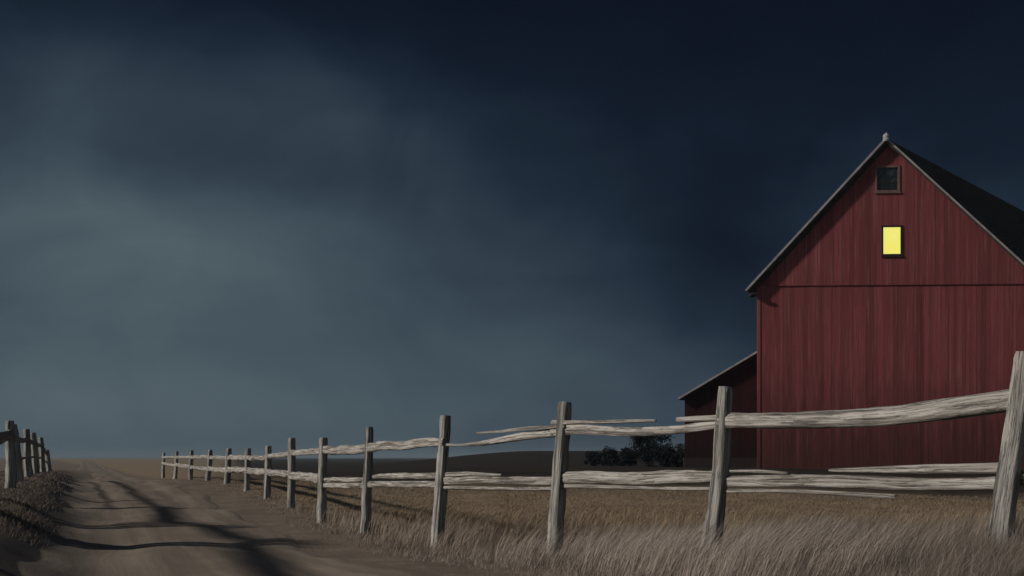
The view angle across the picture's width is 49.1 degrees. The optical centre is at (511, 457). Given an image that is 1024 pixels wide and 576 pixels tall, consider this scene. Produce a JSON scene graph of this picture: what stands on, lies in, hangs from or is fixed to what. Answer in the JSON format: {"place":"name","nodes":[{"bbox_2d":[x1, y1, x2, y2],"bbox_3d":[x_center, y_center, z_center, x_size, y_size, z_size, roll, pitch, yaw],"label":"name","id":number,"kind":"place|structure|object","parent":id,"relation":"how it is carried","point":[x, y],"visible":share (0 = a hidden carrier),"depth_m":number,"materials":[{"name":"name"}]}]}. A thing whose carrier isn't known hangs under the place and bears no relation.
{"place":"outdoors","nodes":[
{"label":"outdoors","id":0,"kind":"place"},
{"bbox_2d":[0,470,75,549],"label":"dry grass","id":1,"kind":"structure","parent":0,"point":[11,501],"depth_m":20.25,"materials":[{"name":"brown plant"}]},
{"bbox_2d":[16,461,440,575],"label":"road","id":2,"kind":"structure","parent":0,"point":[113,522],"depth_m":16.41,"materials":[{"name":"brown soil"}]},
{"bbox_2d":[0,451,1023,575],"bbox_3d":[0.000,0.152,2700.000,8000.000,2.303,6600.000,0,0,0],"label":"ground","id":3,"kind":"structure","parent":0,"point":[14,551],"depth_m":30.10,"materials":[{"name":"brown soil"}]},
{"bbox_2d":[0,420,51,488],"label":"split rail fence","id":4,"kind":"object","parent":3,"relation":"on","point":[36,462],"visible":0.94,"depth_m":28.09,"materials":[{"name":"grey wood"}]},
{"bbox_2d":[161,351,1023,554],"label":"split rail fence","id":5,"kind":"object","parent":3,"relation":"on","point":[1005,483],"visible":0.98,"depth_m":9.90,"materials":[{"name":"grey wood"}]},
{"bbox_2d":[583,450,602,465],"bbox_3d":[4.499,0.050,61.903,1.049,0.992,1.891,0,0,8],"label":"shrub","id":6,"kind":"object","parent":3,"relation":"on","point":[596,456],"visible":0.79,"depth_m":61.62,"materials":[{"name":"green plant"}]},
{"bbox_2d":[588,447,625,465],"bbox_3d":[5.170,-0.013,60.038,2.262,1.150,1.899,0,0,0],"label":"shrub","id":7,"kind":"object","parent":3,"relation":"on","point":[604,461],"visible":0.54,"depth_m":59.69,"materials":[{"name":"green plant"}]},
{"bbox_2d":[197,476,1023,575],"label":"dry grass","id":8,"kind":"structure","parent":3,"relation":"on","point":[994,560],"depth_m":17.04,"materials":[{"name":"brown plant"}]},
{"bbox_2d":[602,445,645,465],"bbox_3d":[6.141,-0.102,57.847,2.452,1.283,2.255,0,0,-44],"label":"shrub","id":9,"kind":"object","parent":3,"relation":"on","point":[628,456],"visible":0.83,"depth_m":57.75,"materials":[{"name":"green plant"}]},
{"bbox_2d":[629,425,674,466],"bbox_3d":[6.962,-0.556,55.873,2.323,2.204,1.784,0,0,0],"label":"shrub","id":10,"kind":"object","parent":3,"relation":"on","point":[639,442],"visible":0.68,"depth_m":55.80,"materials":[{"name":"green plant"}]},
{"bbox_2d":[648,442,684,466],"bbox_3d":[7.464,-0.120,53.778,1.718,1.397,1.524,0,0,21],"label":"shrub","id":11,"kind":"object","parent":3,"relation":"on","point":[661,460],"visible":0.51,"depth_m":53.67,"materials":[{"name":"green plant"}]},
{"bbox_2d":[659,443,684,466],"bbox_3d":[7.851,-0.072,52.947,2.076,1.235,1.328,0,0,-20],"label":"shrub","id":12,"kind":"object","parent":3,"relation":"on","point":[676,460],"visible":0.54,"depth_m":52.73,"materials":[{"name":"green plant"}]},
{"bbox_2d":[678,132,1023,468],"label":"red barn","id":13,"kind":"structure","parent":3,"relation":"on","point":[891,273],"depth_m":46.72,"materials":[{"name":"wood"}]},
{"bbox_2d":[875,165,900,193],"bbox_3d":[15.649,-11.586,46.679,1.063,1.164,0.120,0,0,3],"label":"window","id":14,"kind":"structure","parent":13,"relation":"in","point":[887,177],"depth_m":46.69,"materials":[{"name":"black glass"}]},
{"bbox_2d":[881,225,903,256],"bbox_3d":[15.838,-9.014,46.670,0.905,1.325,0.120,0,0,3],"label":"window","id":15,"kind":"structure","parent":13,"relation":"in","point":[891,235],"depth_m":46.69,"materials":[{"name":"yellow glass"}]},
{"bbox_2d":[0,0,1023,457],"label":"sky","id":16,"kind":"structure","parent":0,"point":[238,225],"materials":[{"name":"blue"}]},
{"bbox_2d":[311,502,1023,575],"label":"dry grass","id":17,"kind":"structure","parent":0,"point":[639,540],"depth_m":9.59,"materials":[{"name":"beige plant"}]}
]}

